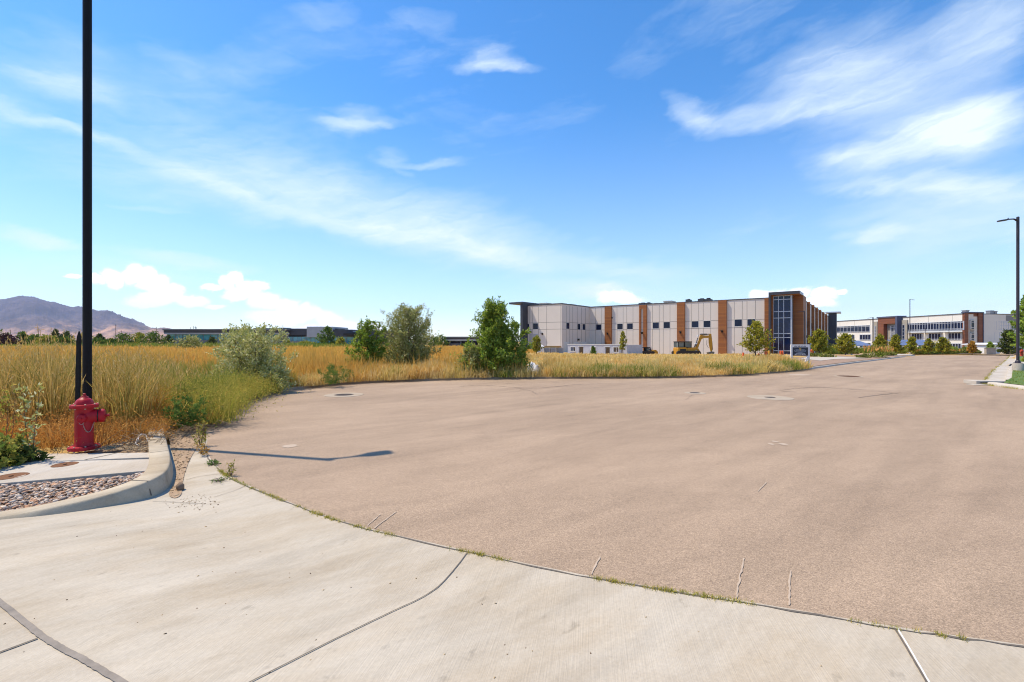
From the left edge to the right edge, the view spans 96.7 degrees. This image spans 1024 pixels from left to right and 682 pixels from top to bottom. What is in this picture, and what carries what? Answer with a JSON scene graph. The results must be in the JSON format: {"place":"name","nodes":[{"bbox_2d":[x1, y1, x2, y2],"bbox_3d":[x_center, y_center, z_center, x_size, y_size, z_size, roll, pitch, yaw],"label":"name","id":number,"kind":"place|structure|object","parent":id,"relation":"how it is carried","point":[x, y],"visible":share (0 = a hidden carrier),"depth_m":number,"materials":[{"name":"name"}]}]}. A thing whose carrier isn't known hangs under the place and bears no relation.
{"place":"outdoors","nodes":[
{"label":"outdoors","id":0,"kind":"place"},
{"bbox_2d":[0,472,143,511],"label":"gravel","id":1,"kind":"structure","parent":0,"point":[81,487],"depth_m":4.30,"materials":[{"name":"grey gravel"}]},
{"bbox_2d":[0,459,148,485],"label":"sidewalk","id":2,"kind":"structure","parent":0,"point":[42,471],"depth_m":4.86,"materials":[{"name":"concrete"}]},
{"bbox_2d":[0,472,29,479],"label":"meter lid","id":3,"kind":"object","parent":2,"relation":"on","point":[9,476],"visible":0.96,"depth_m":4.72,"materials":[{"name":"metal"}]},
{"bbox_2d":[0,431,36,468],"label":"weed","id":4,"kind":"object","parent":2,"relation":"on","point":[8,445],"visible":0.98,"depth_m":5.18,"materials":[{"name":"green plant"}]},
{"bbox_2d":[50,462,78,467],"bbox_3d":[-5.037,1.397,5.127,0.230,0.033,0.230,0,0,0],"label":"meter lid","id":5,"kind":"object","parent":2,"relation":"on","point":[63,464],"visible":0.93,"depth_m":5.12,"materials":[{"name":"metal"}]},
{"bbox_2d":[0,295,169,340],"bbox_3d":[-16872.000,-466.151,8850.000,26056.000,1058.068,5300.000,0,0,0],"label":"mountain","id":6,"kind":"structure","parent":0,"point":[27,314],"depth_m":8215.76,"materials":[{"name":"grey stone"}]},
{"bbox_2d":[27,453,148,461],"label":"sidewalk","id":7,"kind":"structure","parent":0,"point":[86,456],"depth_m":5.48,"materials":[{"name":"concrete"}]},
{"bbox_2d":[1,444,54,461],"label":"weed","id":8,"kind":"object","parent":7,"relation":"on","point":[42,454],"visible":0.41,"depth_m":5.32,"materials":[{"name":"green plant"}]},
{"bbox_2d":[14,382,45,461],"bbox_3d":[-5.677,0.953,5.359,0.280,0.956,0.277,0,0,-35],"label":"weed","id":9,"kind":"object","parent":7,"relation":"on","point":[30,426],"visible":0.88,"depth_m":5.35,"materials":[{"name":"green plant"}]},
{"bbox_2d":[67,393,109,452],"bbox_3d":[-5.485,1.039,5.861,0.340,0.732,0.348,0,0,16],"label":"fire hydrant","id":10,"kind":"object","parent":7,"relation":"on","point":[87,415],"visible":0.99,"depth_m":5.79,"materials":[{"name":"metal"}]},
{"bbox_2d":[60,366,328,393],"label":"meadow grass","id":11,"kind":"structure","parent":0,"point":[291,381],"depth_m":14.06,"materials":[{"name":"plant"}]},
{"bbox_2d":[0,344,538,378],"bbox_3d":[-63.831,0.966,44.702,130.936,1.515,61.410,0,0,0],"label":"dry field","id":12,"kind":"structure","parent":0,"point":[316,359],"depth_m":20.16,"materials":[{"name":"yellow plant"}]},
{"bbox_2d":[0,439,1023,681],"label":"driveway","id":13,"kind":"structure","parent":0,"point":[142,569],"depth_m":2.47,"materials":[{"name":"concrete"}]},
{"bbox_2d":[169,424,203,497],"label":"dirt","id":14,"kind":"structure","parent":13,"relation":"on","point":[184,453],"depth_m":6.20,"materials":[{"name":"brown soil"}]},
{"bbox_2d":[191,420,208,446],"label":"weed","id":15,"kind":"object","parent":14,"relation":"on","point":[202,436],"visible":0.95,"depth_m":6.49,"materials":[{"name":"green plant"}]},
{"bbox_2d":[0,474,929,681],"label":"concrete joint","id":16,"kind":"object","parent":13,"relation":"on","point":[43,636],"visible":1,"depth_m":2.20,"materials":[{"name":"grey concrete"}]},
{"bbox_2d":[0,0,1023,340],"label":"sky","id":17,"kind":"structure","parent":0,"point":[293,164],"materials":[{"name":"blue"}]},
{"bbox_2d":[30,342,1023,453],"bbox_3d":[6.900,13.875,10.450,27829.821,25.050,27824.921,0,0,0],"label":"ground","id":18,"kind":"structure","parent":0,"point":[59,450],"depth_m":7.85,"materials":[{"name":"soil"}]},
{"bbox_2d":[0,332,21,344],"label":"tree","id":19,"kind":"object","parent":18,"relation":"on","point":[4,337],"visible":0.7,"depth_m":171.42,"materials":[{"name":"brown plant"}]},
{"bbox_2d":[0,382,23,438],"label":"weed","id":20,"kind":"object","parent":18,"relation":"on","point":[7,405],"visible":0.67,"depth_m":5.62,"materials":[{"name":"green plant"}]},
{"bbox_2d":[14,331,30,343],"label":"tree","id":21,"kind":"object","parent":18,"relation":"on","point":[23,334],"visible":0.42,"depth_m":177.22,"materials":[{"name":"green plant"}]},
{"bbox_2d":[22,334,40,344],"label":"tree","id":22,"kind":"object","parent":18,"relation":"on","point":[31,337],"visible":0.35,"depth_m":166.44,"materials":[{"name":"green plant"}]},
{"bbox_2d":[36,334,58,343],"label":"tree","id":23,"kind":"object","parent":18,"relation":"on","point":[44,336],"visible":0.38,"depth_m":165.08,"materials":[{"name":"green plant"}]},
{"bbox_2d":[50,334,75,343],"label":"tree","id":24,"kind":"object","parent":18,"relation":"on","point":[67,338],"visible":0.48,"depth_m":167.13,"materials":[{"name":"green plant"}]},
{"bbox_2d":[0,424,172,519],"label":"curb","id":25,"kind":"structure","parent":18,"relation":"on","point":[157,475],"depth_m":4.28,"materials":[{"name":"concrete"}]},
{"bbox_2d":[82,0,95,432],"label":"street lamp","id":26,"kind":"object","parent":18,"relation":"on","point":[87,191],"visible":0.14,"depth_m":6.72,"materials":[{"name":"brown metal"}]},
{"bbox_2d":[92,337,108,343],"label":"tree","id":27,"kind":"object","parent":18,"relation":"on","point":[98,340],"visible":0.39,"depth_m":171.27,"materials":[{"name":"green plant"}]},
{"bbox_2d":[0,388,210,452],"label":"cheatgrass","id":28,"kind":"object","parent":18,"relation":"on","point":[67,441],"visible":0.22,"depth_m":6.46,"materials":[{"name":"plant"}]},
{"bbox_2d":[0,335,215,430],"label":"wheatgrass","id":29,"kind":"object","parent":18,"relation":"on","point":[52,403],"visible":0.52,"depth_m":7.32,"materials":[{"name":"yellow plant"}]},
{"bbox_2d":[0,327,222,411],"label":"seed heads","id":30,"kind":"object","parent":29,"relation":"attached to","point":[94,358],"visible":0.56,"depth_m":7.59,"materials":[{"name":"beige plant"}]},
{"bbox_2d":[80,434,148,452],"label":"dirt","id":31,"kind":"structure","parent":18,"relation":"on","point":[113,451],"depth_m":5.89,"materials":[{"name":"brown soil"}]},
{"bbox_2d":[75,331,81,400],"bbox_3d":[-6.033,0.672,6.318,0.086,1.615,0.035,0,0,0],"label":"wooden stake","id":32,"kind":"object","parent":31,"relation":"on","point":[78,370],"visible":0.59,"depth_m":6.30,"materials":[{"name":"brown wood"}]},
{"bbox_2d":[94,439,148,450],"bbox_3d":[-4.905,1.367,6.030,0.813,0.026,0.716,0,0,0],"label":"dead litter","id":33,"kind":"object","parent":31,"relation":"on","point":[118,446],"visible":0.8,"depth_m":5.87,"materials":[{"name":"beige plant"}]},
{"bbox_2d":[97,420,235,446],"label":"dead stems","id":34,"kind":"object","parent":31,"relation":"on","point":[153,434],"visible":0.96,"depth_m":6.06,"materials":[{"name":"brown plant"}]},
{"bbox_2d":[0,379,249,446],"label":"cheatgrass fluff","id":35,"kind":"object","parent":18,"relation":"on","point":[129,422],"visible":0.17,"depth_m":6.68,"materials":[{"name":"plant"}]},
{"bbox_2d":[108,332,141,343],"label":"tree","id":36,"kind":"object","parent":18,"relation":"on","point":[122,335],"visible":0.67,"depth_m":176.92,"materials":[{"name":"green plant"}]},
{"bbox_2d":[131,332,150,342],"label":"tree","id":37,"kind":"object","parent":18,"relation":"on","point":[138,334],"visible":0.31,"depth_m":189.46,"materials":[{"name":"green plant"}]},
{"bbox_2d":[136,330,172,343],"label":"tree","id":38,"kind":"object","parent":18,"relation":"on","point":[154,338],"visible":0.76,"depth_m":179.38,"materials":[{"name":"green plant"}]},
{"bbox_2d":[49,353,298,389],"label":"meadow weeds","id":39,"kind":"object","parent":18,"relation":"on","point":[195,370],"visible":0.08,"depth_m":14.49,"materials":[{"name":"plant"}]},
{"bbox_2d":[1,341,363,347],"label":"green strip","id":40,"kind":"object","parent":18,"relation":"on","point":[212,344],"visible":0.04,"depth_m":113.15,"materials":[{"name":"green plant"}]},
{"bbox_2d":[157,394,208,428],"bbox_3d":[-5.372,1.165,7.470,0.737,0.583,0.670,0,0,43],"label":"weed","id":41,"kind":"object","parent":18,"relation":"on","point":[175,411],"visible":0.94,"depth_m":7.47,"materials":[{"name":"green plant"}]},
{"bbox_2d":[167,334,205,347],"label":"silver bush","id":42,"kind":"object","parent":18,"relation":"on","point":[193,339],"visible":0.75,"depth_m":79.39,"materials":[{"name":"green plant"}]},
{"bbox_2d":[170,378,221,408],"bbox_3d":[-6.012,1.077,8.519,0.914,0.758,1.109,0,0,0],"label":"weed","id":43,"kind":"object","parent":18,"relation":"on","point":[185,389],"visible":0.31,"depth_m":8.53,"materials":[{"name":"green plant"}]},
{"bbox_2d":[133,362,305,427],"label":"edge weeds","id":44,"kind":"object","parent":18,"relation":"on","point":[227,413],"visible":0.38,"depth_m":8.51,"materials":[{"name":"green plant"}]},
{"bbox_2d":[206,319,298,382],"bbox_3d":[-7.765,0.486,13.398,2.585,2.282,2.696,0,0,-18],"label":"silver bush","id":45,"kind":"object","parent":18,"relation":"on","point":[253,350],"visible":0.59,"depth_m":13.26,"materials":[{"name":"green plant"}]},
{"bbox_2d":[162,326,396,343],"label":"flat building","id":46,"kind":"structure","parent":18,"relation":"on","point":[294,335],"depth_m":195.22,"materials":[{"name":"grey metal"}]},
{"bbox_2d":[258,364,300,392],"bbox_3d":[-6.838,1.110,13.152,1.233,0.929,1.133,0,0,18],"label":"silver bush","id":47,"kind":"object","parent":18,"relation":"on","point":[273,372],"visible":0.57,"depth_m":13.06,"materials":[{"name":"green plant"}]},
{"bbox_2d":[315,325,336,344],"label":"tree","id":48,"kind":"object","parent":18,"relation":"on","point":[324,337],"visible":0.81,"depth_m":159.31,"materials":[{"name":"green plant"}]},
{"bbox_2d":[209,362,504,390],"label":"verge weeds","id":49,"kind":"object","parent":18,"relation":"on","point":[359,371],"visible":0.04,"depth_m":16.46,"materials":[{"name":"yellow plant"}]},
{"bbox_2d":[344,315,389,363],"bbox_3d":[-6.336,0.191,19.689,1.896,2.598,1.697,0,0,-25],"label":"green bush","id":50,"kind":"object","parent":18,"relation":"on","point":[365,339],"visible":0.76,"depth_m":19.43,"materials":[{"name":"green plant"}]},
{"bbox_2d":[371,302,442,364],"bbox_3d":[-4.854,-0.111,20.760,3.239,3.348,2.938,0,0,0],"label":"silver tree","id":51,"kind":"object","parent":18,"relation":"on","point":[406,332],"visible":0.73,"depth_m":20.43,"materials":[{"name":"green plant"}]},
{"bbox_2d":[435,334,449,345],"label":"tree","id":52,"kind":"object","parent":18,"relation":"on","point":[443,341],"visible":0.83,"depth_m":164.48,"materials":[{"name":"green plant"}]},
{"bbox_2d":[445,337,478,345],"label":"flat building","id":53,"kind":"structure","parent":18,"relation":"on","point":[454,341],"depth_m":169.20,"materials":[{"name":"grey metal"}]},
{"bbox_2d":[454,342,485,371],"bbox_3d":[-1.659,0.815,18.293,1.403,1.545,1.272,0,0,0],"label":"silver bush","id":54,"kind":"object","parent":18,"relation":"on","point":[471,358],"visible":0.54,"depth_m":18.15,"materials":[{"name":"green plant"}]},
{"bbox_2d":[449,296,527,373],"bbox_3d":[-0.769,-0.162,18.822,2.572,3.468,3.097,0,0,26],"label":"green tree","id":55,"kind":"object","parent":18,"relation":"on","point":[494,314],"visible":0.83,"depth_m":18.49,"materials":[{"name":"green plant"}]},
{"bbox_2d":[498,317,533,368],"bbox_3d":[0.031,0.256,19.287,1.872,2.541,2.058,0,0,0],"label":"green tree","id":56,"kind":"object","parent":18,"relation":"on","point":[515,325],"visible":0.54,"depth_m":19.09,"materials":[{"name":"green plant"}]},
{"bbox_2d":[530,335,543,352],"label":"young tree","id":57,"kind":"object","parent":18,"relation":"on","point":[536,345],"visible":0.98,"depth_m":51.86,"materials":[{"name":"green plant"}]},
{"bbox_2d":[293,358,813,386],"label":"dry grass","id":58,"kind":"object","parent":18,"relation":"on","point":[356,377],"visible":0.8,"depth_m":17.98,"materials":[{"name":"yellow plant"}]},
{"bbox_2d":[347,353,811,378],"bbox_3d":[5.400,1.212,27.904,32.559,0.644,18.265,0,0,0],"label":"dry grass","id":59,"kind":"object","parent":18,"relation":"on","point":[629,362],"visible":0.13,"depth_m":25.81,"materials":[{"name":"yellow plant"}]},
{"bbox_2d":[567,344,641,353],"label":"unfinished house","id":60,"kind":"structure","parent":18,"relation":"on","point":[600,348],"depth_m":62.10,"materials":[{"name":"white"}]},
{"bbox_2d":[618,331,626,352],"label":"young tree","id":61,"kind":"object","parent":18,"relation":"on","point":[622,344],"visible":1,"depth_m":57.89,"materials":[{"name":"green plant"}]},
{"bbox_2d":[642,347,657,353],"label":"skid loader","id":62,"kind":"object","parent":18,"relation":"on","point":[647,350],"visible":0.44,"depth_m":64.25,"materials":[{"name":"metal"}]},
{"bbox_2d":[494,356,812,376],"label":"verge weeds","id":63,"kind":"object","parent":18,"relation":"on","point":[743,370],"visible":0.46,"depth_m":18.54,"materials":[{"name":"plant"}]},
{"bbox_2d":[526,352,788,361],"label":"dry grass","id":64,"kind":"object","parent":18,"relation":"on","point":[535,355],"visible":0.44,"depth_m":41.35,"materials":[{"name":"yellow plant"}]},
{"bbox_2d":[509,291,840,353],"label":"office building","id":65,"kind":"structure","parent":18,"relation":"on","point":[660,328],"depth_m":79.27,"materials":[{"name":"grey concrete"}]},
{"bbox_2d":[734,319,741,326],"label":"window","id":66,"kind":"structure","parent":65,"relation":"in","point":[737,322],"depth_m":72.18,"materials":[{"name":"black glass"}]},
{"bbox_2d":[671,334,713,353],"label":"excavator","id":67,"kind":"object","parent":18,"relation":"on","point":[683,347],"visible":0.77,"depth_m":64.30,"materials":[{"name":"metal"}]},
{"bbox_2d":[737,319,775,354],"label":"young tree","id":68,"kind":"object","parent":18,"relation":"on","point":[756,330],"visible":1,"depth_m":45.62,"materials":[{"name":"green plant"}]},
{"bbox_2d":[807,329,832,352],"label":"young tree","id":69,"kind":"object","parent":18,"relation":"on","point":[819,341],"visible":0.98,"depth_m":47.79,"materials":[{"name":"green plant"}]},
{"bbox_2d":[822,345,843,353],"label":"shrub","id":70,"kind":"object","parent":18,"relation":"on","point":[833,351],"visible":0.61,"depth_m":58.30,"materials":[{"name":"green plant"}]},
{"bbox_2d":[795,354,905,366],"bbox_3d":[37.762,1.670,48.935,65.507,0.590,11.781,0,0,-38],"label":"planting bed","id":71,"kind":"object","parent":18,"relation":"on","point":[822,362],"visible":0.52,"depth_m":34.24,"materials":[{"name":"grey concrete"}]},
{"bbox_2d":[790,344,809,362],"bbox_3d":[18.989,1.015,30.000,1.188,1.569,0.090,0,0,4],"label":"sale sign","id":72,"kind":"object","parent":71,"relation":"on","point":[799,350],"visible":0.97,"depth_m":29.98,"materials":[{"name":"white paint"}]},
{"bbox_2d":[832,333,860,354],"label":"young tree","id":73,"kind":"object","parent":71,"relation":"on","point":[843,340],"visible":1,"depth_m":53.82,"materials":[{"name":"green plant"}]},
{"bbox_2d":[862,343,893,358],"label":"ornamental grass","id":74,"kind":"object","parent":71,"relation":"on","point":[880,349],"depth_m":42.73,"materials":[{"name":"beige plant"}]},
{"bbox_2d":[809,355,914,368],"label":"curb","id":75,"kind":"structure","parent":18,"relation":"on","point":[822,366],"depth_m":31.39,"materials":[{"name":"concrete"}]},
{"bbox_2d":[903,336,917,353],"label":"young tree","id":76,"kind":"object","parent":18,"relation":"on","point":[911,343],"visible":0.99,"depth_m":73.81,"materials":[{"name":"green plant"}]},
{"bbox_2d":[837,310,1023,349],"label":"office building","id":77,"kind":"structure","parent":18,"relation":"on","point":[964,327],"depth_m":144.89,"materials":[{"name":"concrete"}]},
{"bbox_2d":[859,334,870,339],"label":"window","id":78,"kind":"structure","parent":77,"relation":"in","point":[865,336],"depth_m":174.35,"materials":[{"name":"glass"}]},
{"bbox_2d":[928,333,941,339],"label":"window","id":79,"kind":"structure","parent":77,"relation":"in","point":[934,336],"depth_m":145.79,"materials":[{"name":"glass"}]},
{"bbox_2d":[948,333,961,339],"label":"window","id":80,"kind":"structure","parent":77,"relation":"in","point":[951,336],"depth_m":138.97,"materials":[{"name":"glass"}]},
{"bbox_2d":[934,337,951,353],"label":"young tree","id":81,"kind":"object","parent":18,"relation":"on","point":[943,343],"visible":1,"depth_m":83.84,"materials":[{"name":"green plant"}]},
{"bbox_2d":[966,341,977,352],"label":"young tree","id":82,"kind":"object","parent":18,"relation":"on","point":[971,347],"visible":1,"depth_m":81.77,"materials":[{"name":"orange plant"}]},
{"bbox_2d":[961,343,1000,353],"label":"shed","id":83,"kind":"structure","parent":18,"relation":"on","point":[980,346],"depth_m":100.96,"materials":[{"name":"white paint"}]},
{"bbox_2d":[984,348,995,353],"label":"wall","id":84,"kind":"structure","parent":18,"relation":"on","point":[989,350],"depth_m":82.00,"materials":[{"name":"concrete"}]},
{"bbox_2d":[986,356,1015,380],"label":"sidewalk","id":85,"kind":"structure","parent":18,"relation":"on","point":[1003,372],"depth_m":21.60,"materials":[{"name":"concrete"}]},
{"bbox_2d":[982,355,1023,389],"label":"gutter weeds","id":86,"kind":"object","parent":85,"relation":"on","point":[989,374],"visible":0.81,"depth_m":17.83,"materials":[{"name":"yellow plant"}]},
{"bbox_2d":[996,328,1022,353],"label":"young tree","id":87,"kind":"object","parent":18,"relation":"on","point":[1004,345],"visible":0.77,"depth_m":75.93,"materials":[{"name":"green plant"}]},
{"bbox_2d":[1006,294,1023,348],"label":"bright tree","id":88,"kind":"object","parent":18,"relation":"on","point":[1012,323],"visible":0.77,"depth_m":58.63,"materials":[{"name":"green plant"}]},
{"bbox_2d":[206,355,1023,644],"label":"road","id":89,"kind":"structure","parent":0,"point":[901,505],"depth_m":5.04,"materials":[{"name":"grey asphalt"}]},
{"bbox_2d":[196,443,209,454],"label":"weed","id":90,"kind":"object","parent":89,"relation":"on","point":[204,450],"visible":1,"depth_m":5.93,"materials":[{"name":"beige plant"}]},
{"bbox_2d":[226,459,235,475],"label":"weed","id":91,"kind":"object","parent":89,"relation":"on","point":[229,468],"visible":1,"depth_m":5.05,"materials":[{"name":"green plant"}]},
{"bbox_2d":[324,393,363,396],"bbox_3d":[-4.667,1.517,12.639,1.040,0.066,1.040,0,0,0],"label":"manhole","id":92,"kind":"object","parent":89,"relation":"on","point":[343,394],"visible":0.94,"depth_m":12.63,"materials":[{"name":"concrete"}]},
{"bbox_2d":[251,368,808,398],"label":"curb","id":93,"kind":"structure","parent":89,"relation":"on","point":[428,379],"depth_m":18.05,"materials":[{"name":"concrete"}]},
{"bbox_2d":[317,362,347,384],"bbox_3d":[-5.811,1.066,14.807,1.078,0.749,1.144,0,0,27],"label":"weed","id":94,"kind":"object","parent":93,"relation":"on","point":[333,380],"visible":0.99,"depth_m":14.71,"materials":[{"name":"green plant"}]},
{"bbox_2d":[282,374,806,447],"bbox_3d":[6.343,1.496,11.879,21.593,0.001,4.804,0,0,-42],"label":"asphalt stain","id":95,"kind":"object","parent":89,"relation":"on","point":[290,445],"visible":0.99,"depth_m":6.58,"materials":[{"name":"grey asphalt"}]},
{"bbox_2d":[216,468,967,642],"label":"grass","id":96,"kind":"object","parent":89,"relation":"on","point":[223,473],"visible":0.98,"depth_m":2.84,"materials":[{"name":"green plant"}]},
{"bbox_2d":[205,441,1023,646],"bbox_3d":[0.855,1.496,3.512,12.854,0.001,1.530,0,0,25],"label":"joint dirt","id":97,"kind":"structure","parent":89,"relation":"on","point":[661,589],"depth_m":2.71,"materials":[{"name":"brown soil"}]},
{"bbox_2d":[367,382,890,604],"bbox_3d":[4.774,1.495,9.662,12.980,0.001,14.172,0,0,0],"label":"asphalt crack","id":98,"kind":"object","parent":89,"relation":"on","point":[789,586],"visible":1,"depth_m":3.00,"materials":[{"name":"grey asphalt"}]},
{"bbox_2d":[747,395,793,399],"bbox_3d":[6.831,1.517,12.048,1.100,0.066,1.100,0,0,0],"label":"manhole","id":99,"kind":"object","parent":89,"relation":"on","point":[768,397],"visible":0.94,"depth_m":12.01,"materials":[{"name":"concrete"}]},
{"bbox_2d":[964,380,1004,384],"bbox_3d":[16.316,1.438,15.746,1.240,0.125,0.850,0,0,8],"label":"storm drain","id":100,"kind":"object","parent":89,"relation":"on","point":[974,382],"visible":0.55,"depth_m":15.68,"materials":[{"name":"concrete"}]},
{"bbox_2d":[988,382,1023,388],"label":"curb","id":101,"kind":"structure","parent":89,"relation":"on","point":[1013,386],"depth_m":14.66,"materials":[{"name":"concrete"}]},
{"bbox_2d":[800,356,856,360],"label":"sidewalk","id":102,"kind":"structure","parent":0,"point":[821,358],"depth_m":38.83,"materials":[{"name":"concrete"}]},
{"bbox_2d":[1004,356,1023,384],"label":"lawn","id":103,"kind":"structure","parent":0,"point":[1018,377],"depth_m":16.68,"materials":[{"name":"plant"}]},
{"bbox_2d":[997,216,1023,370],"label":"street lamp","id":104,"kind":"object","parent":103,"relation":"on","point":[1017,364],"visible":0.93,"depth_m":21.28,"materials":[{"name":"metal"}]},
{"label":"parking lot","id":105,"kind":"structure","parent":0,"visible":0},
{"bbox_2d":[871,333,887,352],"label":"young tree","id":106,"kind":"object","parent":105,"relation":"on","point":[879,340],"visible":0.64,"depth_m":73.74,"materials":[{"name":"green plant"}]},
{"bbox_2d":[888,334,904,352],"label":"young tree","id":107,"kind":"object","parent":105,"relation":"on","point":[894,342],"visible":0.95,"depth_m":75.69,"materials":[{"name":"green plant"}]},
{"bbox_2d":[920,338,935,353],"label":"young tree","id":108,"kind":"object","parent":105,"relation":"on","point":[928,345],"visible":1,"depth_m":85.83,"materials":[{"name":"green plant"}]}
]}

